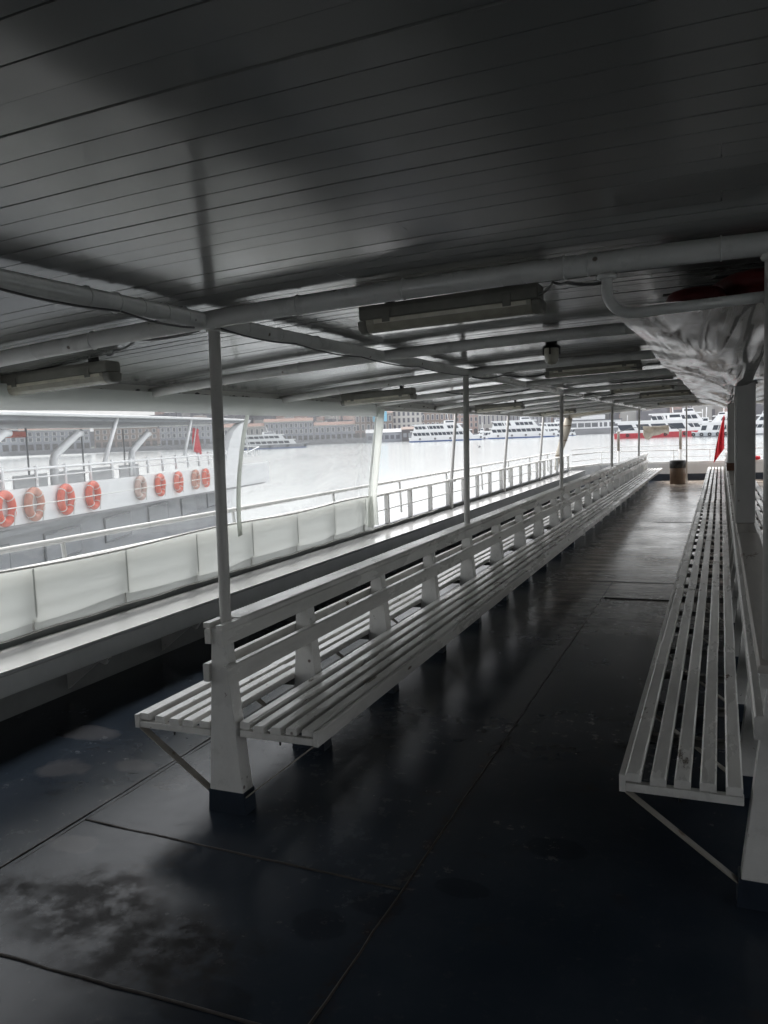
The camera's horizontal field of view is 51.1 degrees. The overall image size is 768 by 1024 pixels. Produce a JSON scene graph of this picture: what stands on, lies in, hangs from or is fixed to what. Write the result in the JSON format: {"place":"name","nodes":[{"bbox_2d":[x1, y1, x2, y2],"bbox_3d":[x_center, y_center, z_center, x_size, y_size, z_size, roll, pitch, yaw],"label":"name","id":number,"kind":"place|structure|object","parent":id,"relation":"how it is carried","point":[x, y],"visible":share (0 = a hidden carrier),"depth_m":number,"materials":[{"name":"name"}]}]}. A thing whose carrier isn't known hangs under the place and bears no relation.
{"place":"outdoors","nodes":[
{"label":"outdoors","id":0,"kind":"place"},
{"bbox_2d":[0,429,18,451],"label":"quay building","id":1,"kind":"structure","parent":0,"point":[8,444],"depth_m":434.18,"materials":[{"name":"stone"}]},
{"bbox_2d":[0,410,173,431],"label":"sky","id":2,"kind":"structure","parent":0,"point":[140,413],"materials":[{"name":"white"}]},
{"bbox_2d":[224,423,264,437],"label":"quay building","id":3,"kind":"structure","parent":0,"point":[255,428],"depth_m":628.99,"materials":[{"name":"stone"}]},
{"bbox_2d":[264,417,313,439],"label":"quay building","id":4,"kind":"structure","parent":0,"point":[296,428],"depth_m":633.01,"materials":[{"name":"stone"}]},
{"bbox_2d":[0,428,617,455],"bbox_3d":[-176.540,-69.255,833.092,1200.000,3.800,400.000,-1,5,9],"label":"quay","id":5,"kind":"structure","parent":0,"point":[311,442],"depth_m":629.70,"materials":[{"name":"stone"}]},
{"bbox_2d":[18,428,90,450],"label":"quay building","id":6,"kind":"structure","parent":5,"relation":"on","point":[48,439],"depth_m":478.59,"materials":[{"name":"stone"}]},
{"bbox_2d":[93,426,157,447],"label":"quay building","id":7,"kind":"structure","parent":5,"relation":"on","point":[132,435],"depth_m":531.03,"materials":[{"name":"stone"}]},
{"bbox_2d":[159,424,212,445],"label":"quay building","id":8,"kind":"structure","parent":5,"relation":"on","point":[173,435],"depth_m":579.37,"materials":[{"name":"stone"}]},
{"bbox_2d":[314,421,357,439],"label":"quay building","id":9,"kind":"structure","parent":0,"point":[335,430],"depth_m":635.78,"materials":[{"name":"stone"}]},
{"bbox_2d":[355,411,392,437],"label":"quay building","id":10,"kind":"structure","parent":0,"point":[364,423],"depth_m":636.21,"materials":[{"name":"stone"}]},
{"bbox_2d":[0,434,762,525],"bbox_3d":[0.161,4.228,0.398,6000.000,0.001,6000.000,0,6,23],"label":"water","id":11,"kind":"structure","parent":0,"point":[308,470],"depth_m":130.28,"materials":[{"name":"grey liquid"}]},
{"bbox_2d":[0,411,269,570],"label":"passenger ferry","id":12,"kind":"object","parent":11,"relation":"on","point":[122,509],"visible":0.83,"depth_m":22.94,"materials":[{"name":"white paint"}]},
{"bbox_2d":[0,546,10,570],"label":"window","id":13,"kind":"structure","parent":12,"relation":"in","point":[4,558],"depth_m":16.79,"materials":[{"name":"grey glass"}]},
{"bbox_2d":[0,490,17,526],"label":"life ring","id":14,"kind":"object","parent":12,"relation":"attached to","point":[10,500],"visible":1,"depth_m":15.97,"materials":[{"name":"orange plastic"}]},
{"bbox_2d":[24,487,45,520],"bbox_3d":[-7.438,-0.168,17.138,0.208,0.740,0.740,-2,5,3],"label":"life ring","id":15,"kind":"object","parent":12,"relation":"attached to","point":[31,493],"visible":0.98,"depth_m":16.99,"materials":[{"name":"orange plastic"}]},
{"bbox_2d":[43,524,82,561],"bbox_3d":[-7.822,0.763,19.637,0.035,0.700,2.000,-2,5,3],"label":"window frame","id":16,"kind":"structure","parent":12,"relation":"in","point":[44,535],"depth_m":19.39,"materials":[{"name":"grey paint"}]},
{"bbox_2d":[46,527,81,560],"bbox_3d":[-7.824,0.763,19.637,0.049,0.600,1.900,-2,5,3],"label":"window","id":17,"kind":"structure","parent":12,"relation":"in","point":[53,551],"depth_m":19.53,"materials":[{"name":"grey glass"}]},
{"bbox_2d":[57,483,75,514],"bbox_3d":[-7.372,-0.295,18.672,0.208,0.740,0.740,-2,5,3],"label":"life ring","id":18,"kind":"object","parent":12,"relation":"attached to","point":[69,508],"visible":0.98,"depth_m":18.53,"materials":[{"name":"orange plastic"}]},
{"bbox_2d":[85,480,101,509],"bbox_3d":[-7.304,-0.425,20.235,0.208,0.740,0.740,-2,5,3],"label":"life ring","id":19,"kind":"object","parent":12,"relation":"attached to","point":[90,502],"visible":0.99,"depth_m":20.07,"materials":[{"name":"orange plastic"}]},
{"bbox_2d":[0,474,228,510],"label":"life line","id":20,"kind":"object","parent":12,"relation":"attached to","point":[95,495],"visible":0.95,"depth_m":19.67,"materials":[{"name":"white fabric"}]},
{"bbox_2d":[104,511,131,542],"bbox_3d":[-7.668,0.421,23.217,0.035,0.700,2.000,-2,5,3],"label":"window frame","id":21,"kind":"structure","parent":12,"relation":"in","point":[113,516],"depth_m":22.82,"materials":[{"name":"grey paint"}]},
{"bbox_2d":[106,513,131,540],"bbox_3d":[-7.670,0.421,23.217,0.049,0.600,1.900,-2,5,3],"label":"window","id":22,"kind":"structure","parent":12,"relation":"in","point":[123,520],"depth_m":23.16,"materials":[{"name":"grey glass"}]},
{"bbox_2d":[135,475,147,499],"bbox_3d":[-7.155,-0.712,23.690,0.208,0.740,0.740,-2,5,3],"label":"life ring","id":23,"kind":"object","parent":12,"relation":"attached to","point":[140,482],"visible":0.99,"depth_m":23.52,"materials":[{"name":"plastic"}]},
{"bbox_2d":[149,503,167,521],"bbox_3d":[-7.517,0.078,26.798,0.049,0.600,1.900,-2,5,3],"label":"window","id":24,"kind":"structure","parent":12,"relation":"in","point":[160,512],"depth_m":26.78,"materials":[{"name":"grey glass"}]},
{"bbox_2d":[155,473,166,495],"bbox_3d":[-7.077,-0.861,25.482,0.208,0.740,0.740,-2,5,3],"label":"life ring","id":25,"kind":"object","parent":12,"relation":"attached to","point":[159,479],"visible":1,"depth_m":25.31,"materials":[{"name":"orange plastic"}]},
{"bbox_2d":[174,471,183,492],"bbox_3d":[-6.993,-1.022,27.424,0.208,0.740,0.740,-2,5,3],"label":"life ring","id":26,"kind":"object","parent":12,"relation":"attached to","point":[178,477],"visible":1,"depth_m":27.26,"materials":[{"name":"orange plastic"}]},
{"bbox_2d":[182,496,196,514],"bbox_3d":[-7.364,-0.264,30.378,0.049,0.600,1.900,-2,5,3],"label":"window","id":27,"kind":"structure","parent":12,"relation":"in","point":[189,504],"depth_m":30.34,"materials":[{"name":"grey glass"}]},
{"bbox_2d":[191,469,200,488],"bbox_3d":[-6.902,-1.197,29.535,0.208,0.740,0.740,-2,5,3],"label":"life ring","id":28,"kind":"object","parent":12,"relation":"attached to","point":[195,473],"visible":0.98,"depth_m":29.34,"materials":[{"name":"beige plastic"}]},
{"bbox_2d":[202,468,210,486],"bbox_3d":[-6.841,-1.314,30.939,0.208,0.740,0.740,-2,5,3],"label":"life ring","id":29,"kind":"object","parent":12,"relation":"attached to","point":[206,475],"visible":1,"depth_m":30.75,"materials":[{"name":"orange plastic"}]},
{"bbox_2d":[244,428,308,449],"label":"passenger ferry","id":30,"kind":"object","parent":11,"relation":"on","point":[269,440],"visible":0.68,"depth_m":420.66,"materials":[{"name":"grey paint"}]},
{"bbox_2d":[366,428,401,442],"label":"waterside shed","id":31,"kind":"structure","parent":11,"relation":"on","point":[391,435],"depth_m":581.51,"materials":[{"name":"grey paint"}]},
{"bbox_2d":[401,426,413,441],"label":"waterside shed","id":32,"kind":"structure","parent":11,"relation":"on","point":[406,434],"depth_m":578.14,"materials":[{"name":"grey"}]},
{"bbox_2d":[409,415,483,442],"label":"passenger ferry","id":33,"kind":"object","parent":11,"relation":"on","point":[431,432],"visible":0.84,"depth_m":477.98,"materials":[{"name":"white paint"}]},
{"bbox_2d":[488,417,556,438],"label":"passenger ferry","id":34,"kind":"object","parent":11,"relation":"on","point":[525,427],"visible":0.96,"depth_m":492.14,"materials":[{"name":"white paint"}]},
{"bbox_2d":[539,420,559,432],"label":"passenger ferry","id":35,"kind":"object","parent":11,"relation":"on","point":[552,426],"visible":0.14,"depth_m":543.17,"materials":[{"name":"white paint"}]},
{"bbox_2d":[563,414,621,429],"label":"passenger boat","id":36,"kind":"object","parent":11,"relation":"on","point":[600,421],"depth_m":609.69,"materials":[{"name":"grey paint"}]},
{"bbox_2d":[614,407,697,438],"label":"passenger ferry","id":37,"kind":"object","parent":11,"relation":"on","point":[675,420],"visible":0.61,"depth_m":292.97,"materials":[{"name":"red paint"}]},
{"bbox_2d":[649,407,711,429],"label":"passenger ferry","id":38,"kind":"object","parent":11,"relation":"on","point":[694,416],"visible":0.16,"depth_m":318.47,"materials":[{"name":"white paint"}]},
{"bbox_2d":[691,407,726,436],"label":"motor boat","id":39,"kind":"object","parent":11,"relation":"on","point":[707,428],"visible":0.8,"depth_m":265.78,"materials":[{"name":"grey"}]},
{"bbox_2d":[756,411,763,434],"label":"passenger ferry","id":40,"kind":"object","parent":11,"relation":"on","point":[759,424],"visible":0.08,"depth_m":268.53,"materials":[{"name":"white paint"}]},
{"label":"hull","id":41,"kind":"structure","parent":11,"relation":"in","visible":0},
{"bbox_2d":[0,452,555,557],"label":"handrail","id":42,"kind":"object","parent":41,"relation":"on","point":[61,541],"visible":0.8,"depth_m":7.10,"materials":[{"name":"metal"}]},
{"bbox_2d":[0,479,767,1023],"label":"deck","id":43,"kind":"structure","parent":41,"relation":"on","point":[462,829],"depth_m":3.23,"materials":[{"name":"paint"}]},
{"bbox_2d":[205,328,230,623],"bbox_3d":[-0.701,0.243,3.551,0.085,2.166,0.068,0,6,23],"label":"deck post","id":44,"kind":"object","parent":43,"relation":"on","point":[219,469],"visible":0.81,"depth_m":3.49,"materials":[{"name":"metal"}]},
{"bbox_2d":[0,470,567,721],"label":"side bulwark","id":45,"kind":"object","parent":43,"relation":"on","point":[17,703],"visible":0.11,"depth_m":5.88,"materials":[{"name":"paint"}]},
{"bbox_2d":[8,455,569,569],"bbox_3d":[0.056,-0.053,10.595,0.080,0.418,27.500,0,6,23],"label":"side railing","id":46,"kind":"object","parent":45,"relation":"on","point":[387,508],"visible":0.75,"depth_m":12.79,"materials":[{"name":"metal"}]},
{"bbox_2d":[0,470,584,698],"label":"side bench","id":47,"kind":"object","parent":45,"relation":"attached to","point":[75,654],"visible":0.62,"depth_m":6.14,"materials":[{"name":"paint"}]},
{"bbox_2d":[448,414,456,507],"bbox_3d":[1.113,-0.861,12.857,0.162,1.603,0.126,0,6,23],"label":"edge post","id":48,"kind":"object","parent":47,"relation":"on","point":[451,480],"visible":0.94,"depth_m":12.84,"materials":[{"name":"metal"}]},
{"bbox_2d":[502,416,508,491],"bbox_3d":[2.439,-1.209,16.023,0.162,1.603,0.126,0,6,23],"label":"edge post","id":49,"kind":"object","parent":47,"relation":"on","point":[504,468],"visible":0.92,"depth_m":16.02,"materials":[{"name":"metal"}]},
{"bbox_2d":[539,417,543,479],"bbox_3d":[3.764,-1.557,19.189,0.162,1.603,0.126,0,6,23],"label":"edge post","id":50,"kind":"object","parent":47,"relation":"on","point":[541,443],"visible":0.94,"depth_m":19.18,"materials":[{"name":"metal"}]},
{"bbox_2d":[135,453,662,815],"bbox_3d":[3.486,-0.192,13.611,0.960,0.871,21.999,0,6,23],"label":"double bench","id":51,"kind":"object","parent":43,"relation":"on","point":[316,708],"visible":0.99,"depth_m":4.47,"materials":[{"name":"white paint"}]},
{"bbox_2d":[463,376,469,523],"bbox_3d":[0.725,-0.132,6.961,0.081,2.166,0.050,0,6,23],"label":"deck post","id":52,"kind":"object","parent":43,"relation":"on","point":[466,450],"visible":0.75,"depth_m":6.90,"materials":[{"name":"metal"}]},
{"bbox_2d":[559,394,563,522],"bbox_3d":[2.454,-0.586,11.091,0.081,2.166,0.050,0,6,23],"label":"deck post","id":53,"kind":"object","parent":43,"relation":"on","point":[561,459],"visible":0.74,"depth_m":11.05,"materials":[{"name":"metal"}]},
{"bbox_2d":[610,403,613,473],"bbox_3d":[4.606,-1.152,16.230,0.081,2.166,0.050,0,6,23],"label":"deck post","id":54,"kind":"object","parent":43,"relation":"on","point":[611,454],"visible":0.61,"depth_m":16.17,"materials":[{"name":"metal"}]},
{"bbox_2d":[564,460,762,482],"bbox_3d":[9.450,-1.123,22.748,8.276,0.560,2.440,0,6,23],"label":"stern bulwark","id":55,"kind":"object","parent":43,"relation":"on","point":[696,470],"visible":0.33,"depth_m":24.01,"materials":[{"name":"paint"}]},
{"bbox_2d":[669,460,685,483],"bbox_3d":[8.297,-1.129,22.718,0.436,0.665,0.436,0,6,23],"label":"litter bin","id":56,"kind":"object","parent":43,"relation":"on","point":[677,471],"visible":1,"depth_m":22.55,"materials":[{"name":"brown laminate"}]},
{"bbox_2d":[619,451,767,911],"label":"double bench","id":57,"kind":"object","parent":43,"relation":"on","point":[745,700],"visible":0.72,"depth_m":3.56,"materials":[{"name":"white paint"}]},
{"bbox_2d":[727,403,734,470],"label":"square pillar","id":58,"kind":"structure","parent":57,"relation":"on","point":[730,434],"depth_m":13.18,"materials":[{"name":"metal"}]},
{"bbox_2d":[760,252,767,660],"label":"deck post","id":59,"kind":"object","parent":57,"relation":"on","point":[764,257],"visible":0.88,"depth_m":2.60,"materials":[{"name":"metal"}]},
{"bbox_2d":[734,382,755,522],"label":"square pillar","id":60,"kind":"structure","parent":43,"relation":"on","point":[744,451],"depth_m":6.20,"materials":[{"name":"metal"}]},
{"bbox_2d":[572,444,762,462],"bbox_3d":[9.610,-1.296,22.974,8.016,1.250,2.220,0,6,23],"label":"stern railing","id":61,"kind":"object","parent":41,"relation":"on","point":[673,456],"visible":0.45,"depth_m":24.45,"materials":[{"name":"metal"}]},
{"bbox_2d":[617,432,619,462],"bbox_3d":[7.307,-1.638,25.038,0.090,1.720,0.090,0,6,23],"label":"stern post","id":62,"kind":"object","parent":61,"relation":"attached to","point":[618,447],"visible":0.71,"depth_m":24.97,"materials":[{"name":"metal"}]},
{"bbox_2d":[620,425,677,431],"bbox_3d":[8.108,-2.553,24.602,1.816,0.176,0.014,0,6,23],"label":"hanging line","id":63,"kind":"object","parent":62,"relation":"attached to","point":[654,425],"visible":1,"depth_m":24.50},
{"bbox_2d":[643,425,668,439],"bbox_3d":[8.308,-2.425,24.573,0.766,0.438,0.149,0,6,23],"label":"canvas tarp","id":64,"kind":"object","parent":63,"relation":"hanging from","point":[649,432],"visible":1,"depth_m":24.60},
{"bbox_2d":[714,412,726,461],"bbox_3d":[9.787,-2.096,23.241,0.486,1.583,0.095,0,6,23],"label":"flag","id":65,"kind":"object","parent":61,"relation":"hanging from","point":[719,449],"visible":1,"depth_m":23.25,"materials":[{"name":"red fabric"}]},
{"bbox_2d":[0,0,767,410],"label":"ceiling","id":66,"kind":"structure","parent":0,"point":[204,154],"depth_m":1.76,"materials":[{"name":"paint"}]},
{"bbox_2d":[0,359,121,395],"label":"strip light","id":67,"kind":"object","parent":66,"relation":"attached to","point":[94,372],"visible":0.95,"depth_m":4.47,"materials":[{"name":"plastic"}]},
{"bbox_2d":[106,331,199,356],"bbox_3d":[-1.180,-0.793,3.819,0.132,0.039,1.109,-6,7,-38],"label":"ceiling cable","id":68,"kind":"object","parent":66,"relation":"attached to","point":[153,339],"visible":0.84,"depth_m":3.57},
{"bbox_2d":[0,268,645,409],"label":"ceiling pipe","id":69,"kind":"object","parent":66,"relation":"attached to","point":[51,289],"visible":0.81,"depth_m":3.21,"materials":[{"name":"metal"}]},
{"bbox_2d":[0,288,194,328],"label":"ceiling cable","id":70,"kind":"object","parent":69,"relation":"attached to","point":[75,305],"visible":1,"depth_m":2.73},
{"bbox_2d":[220,328,468,375],"bbox_3d":[0.009,-0.954,5.095,0.007,0.030,3.650,0,6,23],"label":"ceiling cable","id":71,"kind":"object","parent":69,"relation":"attached to","point":[330,352],"visible":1,"depth_m":4.30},
{"bbox_2d":[341,386,416,405],"bbox_3d":[-0.064,-1.217,8.335,0.824,0.171,0.129,-2,5,23],"label":"strip light","id":72,"kind":"object","parent":66,"relation":"attached to","point":[402,393],"visible":0.99,"depth_m":8.28,"materials":[{"name":"plastic"}]},
{"bbox_2d":[0,231,767,366],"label":"ceiling pipe","id":73,"kind":"object","parent":66,"relation":"attached to","point":[720,249],"visible":1,"depth_m":2.95,"materials":[{"name":"metal"}]},
{"bbox_2d":[597,272,764,317],"bbox_3d":[0.985,-0.749,2.665,0.545,0.183,0.066,0,6,23],"label":"overhead frame","id":74,"kind":"object","parent":73,"relation":"hanging from","point":[613,305],"visible":1,"depth_m":2.67,"materials":[{"name":"paint"}]},
{"bbox_2d":[618,301,763,408],"bbox_3d":[4.046,-1.370,9.194,1.091,0.191,14.400,0,6,23],"label":"plastic cover","id":75,"kind":"object","parent":74,"relation":"hanging from","point":[714,356],"visible":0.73,"depth_m":3.73,"materials":[{"name":"plastic"}]},
{"bbox_2d":[663,284,763,301],"bbox_3d":[1.346,-0.818,3.160,0.470,0.113,0.520,-1,6,17],"label":"life jacket","id":76,"kind":"object","parent":75,"relation":"on","point":[693,293],"visible":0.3,"depth_m":2.96,"materials":[{"name":"red fabric"}]},
{"bbox_2d":[712,268,763,295],"bbox_3d":[1.529,-0.872,3.132,0.470,0.113,0.520,-2,5,6],"label":"life jacket","id":77,"kind":"object","parent":76,"relation":"on","point":[735,283],"visible":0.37,"depth_m":2.94,"materials":[{"name":"red fabric"}]},
{"bbox_2d":[148,322,634,396],"bbox_3d":[1.834,-0.957,4.379,7.706,0.257,0.077,0,6,23],"label":"ceiling pipe","id":78,"kind":"object","parent":66,"relation":"attached to","point":[600,330],"visible":0.6,"depth_m":5.02,"materials":[{"name":"metal"}]},
{"bbox_2d":[358,282,546,335],"bbox_3d":[0.277,-0.892,3.466,0.824,0.171,0.129,-2,5,23],"label":"strip light","id":79,"kind":"object","parent":66,"relation":"hanging from","point":[512,301],"visible":0.98,"depth_m":3.41,"materials":[{"name":"plastic"}]},
{"bbox_2d":[538,281,601,295],"bbox_3d":[0.648,-0.835,3.012,0.100,0.063,0.514,-3,6,-13],"label":"ceiling cable","id":80,"kind":"object","parent":79,"relation":"attached to","point":[569,283],"visible":1,"depth_m":2.83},
{"bbox_2d":[279,350,655,402],"bbox_3d":[2.557,-1.147,6.104,7.706,0.257,0.077,0,6,23],"label":"ceiling pipe","id":81,"kind":"object","parent":66,"relation":"attached to","point":[589,359],"visible":0.69,"depth_m":6.80,"materials":[{"name":"metal"}]},
{"bbox_2d":[474,401,524,412],"bbox_3d":[1.890,-1.741,13.181,0.824,0.171,0.129,-2,5,23],"label":"strip light","id":82,"kind":"object","parent":66,"relation":"attached to","point":[514,405],"visible":0.95,"depth_m":13.13,"materials":[{"name":"plastic"}]},
{"bbox_2d":[373,368,674,406],"bbox_3d":[3.402,-1.369,8.123,7.706,0.257,0.077,0,6,23],"label":"ceiling pipe","id":83,"kind":"object","parent":66,"relation":"attached to","point":[594,377],"visible":0.57,"depth_m":8.77,"materials":[{"name":"metal"}]},
{"bbox_2d":[543,341,560,364],"bbox_3d":[1.019,-0.991,4.891,0.099,0.190,0.099,-4,6,-22],"label":"bulkhead lamp","id":84,"kind":"object","parent":66,"relation":"attached to","point":[551,351],"visible":0.73,"depth_m":4.86,"materials":[{"name":"black glass"}]},
{"bbox_2d":[539,408,576,415],"bbox_3d":[3.919,-2.282,18.156,0.824,0.171,0.129,-2,5,23],"label":"strip light","id":85,"kind":"object","parent":66,"relation":"attached to","point":[565,411],"visible":0.89,"depth_m":18.11,"materials":[{"name":"plastic"}]},
{"bbox_2d":[435,379,682,410],"bbox_3d":[4.286,-1.599,10.234,7.706,0.253,0.068,0,6,23],"label":"ceiling pipe","id":86,"kind":"object","parent":66,"relation":"attached to","point":[575,390],"visible":0.69,"depth_m":10.94,"materials":[{"name":"metal"}]},
{"bbox_2d":[470,385,688,411],"bbox_3d":[4.978,-1.780,11.886,7.706,0.253,0.068,0,6,23],"label":"ceiling pipe","id":87,"kind":"object","parent":66,"relation":"attached to","point":[552,399],"visible":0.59,"depth_m":12.63,"materials":[{"name":"metal"}]},
{"bbox_2d":[555,409,610,469],"bbox_3d":[5.449,-1.983,21.876,1.574,1.662,0.456,0,6,23],"label":"rolled canvas","id":88,"kind":"object","parent":66,"relation":"hanging from","point":[567,423],"visible":0.72,"depth_m":22.02,"materials":[{"name":"brown"}]},
{"bbox_2d":[544,360,642,378],"bbox_3d":[1.815,-1.284,6.996,0.824,0.171,0.129,-2,5,23],"label":"strip light","id":89,"kind":"object","parent":66,"relation":"attached to","point":[591,369],"visible":0.76,"depth_m":6.95,"materials":[{"name":"plastic"}]},
{"bbox_2d":[499,393,693,413],"bbox_3d":[5.708,-1.972,13.629,7.706,0.253,0.068,0,6,23],"label":"ceiling pipe","id":90,"kind":"object","parent":66,"relation":"attached to","point":[582,401],"visible":0.48,"depth_m":14.55,"materials":[{"name":"metal"}]},
{"bbox_2d":[522,394,695,414],"bbox_3d":[6.438,-2.164,15.373,7.706,0.253,0.068,0,6,23],"label":"ceiling pipe","id":91,"kind":"object","parent":66,"relation":"attached to","point":[590,404],"visible":0.62,"depth_m":16.22,"materials":[{"name":"metal"}]},
{"bbox_2d":[576,397,697,410],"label":"ceiling pipe","id":92,"kind":"object","parent":66,"relation":"attached to","point":[635,403],"visible":0.39,"depth_m":17.72,"materials":[{"name":"metal"}]},
{"bbox_2d":[611,383,674,393],"bbox_3d":[3.494,-1.714,10.877,0.824,0.171,0.129,-1,5,23],"label":"strip light","id":93,"kind":"object","parent":66,"relation":"attached to","point":[643,389],"visible":0.59,"depth_m":10.84,"materials":[{"name":"plastic"}]},
{"bbox_2d":[557,398,763,415],"bbox_3d":[7.898,-2.548,18.860,7.706,0.253,0.068,0,6,23],"label":"ceiling pipe","id":94,"kind":"object","parent":66,"relation":"attached to","point":[609,408],"visible":0.3,"depth_m":19.81,"materials":[{"name":"metal"}]},
{"bbox_2d":[639,389,691,398],"bbox_3d":[4.651,-1.990,13.304,0.824,0.171,0.129,-1,5,23],"label":"strip light","id":95,"kind":"object","parent":66,"relation":"attached to","point":[665,394],"visible":0.74,"depth_m":13.26,"materials":[{"name":"plastic"}]},
{"bbox_2d":[580,401,763,416],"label":"ceiling pipe","id":96,"kind":"object","parent":66,"relation":"attached to","point":[655,408],"visible":0.45,"depth_m":22.90,"materials":[{"name":"metal"}]},
{"bbox_2d":[614,399,763,410],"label":"ceiling pipe","id":97,"kind":"object","parent":66,"relation":"attached to","point":[630,408],"visible":0.34,"depth_m":21.29,"materials":[{"name":"metal"}]},
{"bbox_2d":[392,412,423,428],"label":"quay building","id":98,"kind":"structure","parent":0,"point":[405,419],"depth_m":645.55,"materials":[{"name":"stone"}]},
{"bbox_2d":[422,413,453,423],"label":"quay building","id":99,"kind":"structure","parent":0,"point":[433,418],"depth_m":644.41,"materials":[{"name":"stone"}]},
{"bbox_2d":[457,414,477,433],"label":"quay building","id":100,"kind":"structure","parent":0,"point":[473,422],"depth_m":647.42,"materials":[{"name":"stone"}]},
{"bbox_2d":[478,415,506,432],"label":"quay building","id":101,"kind":"structure","parent":0,"point":[486,420],"depth_m":640.75,"materials":[{"name":"stone"}]},
{"bbox_2d":[509,416,550,425],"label":"quay building","id":102,"kind":"structure","parent":0,"point":[546,420],"depth_m":644.46,"materials":[{"name":"stone"}]},
{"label":"roof","id":103,"kind":"structure","parent":0,"visible":0},
{"bbox_2d":[0,376,580,417],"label":"roof edge beam","id":104,"kind":"structure","parent":103,"relation":"attached to","point":[415,407],"depth_m":9.93,"materials":[{"name":"metal"}]},
{"bbox_2d":[0,383,436,643],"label":"roll down curtain","id":105,"kind":"object","parent":104,"relation":"hanging from","point":[37,598],"visible":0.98,"depth_m":6.16,"materials":[{"name":"plastic"}]},
{"bbox_3d":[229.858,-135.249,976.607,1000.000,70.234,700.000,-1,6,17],"label":"hillside","id":106,"kind":"structure","parent":0,"visible":0},
{"bbox_2d":[90,403,763,445],"bbox_3d":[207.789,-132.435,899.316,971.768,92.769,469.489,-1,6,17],"label":"distant houses","id":107,"kind":"structure","parent":106,"relation":"on","point":[644,415],"depth_m":758.42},
{"bbox_2d":[155,407,726,443],"bbox_3d":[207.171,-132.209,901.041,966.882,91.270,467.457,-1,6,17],"label":"distant houses","id":108,"kind":"structure","parent":106,"relation":"on","point":[352,418],"depth_m":780.30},
{"bbox_2d":[170,403,763,437],"bbox_3d":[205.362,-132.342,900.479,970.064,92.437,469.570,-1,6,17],"label":"distant houses","id":109,"kind":"structure","parent":106,"relation":"on","point":[633,417],"depth_m":672.88,"materials":[{"name":"stone"}]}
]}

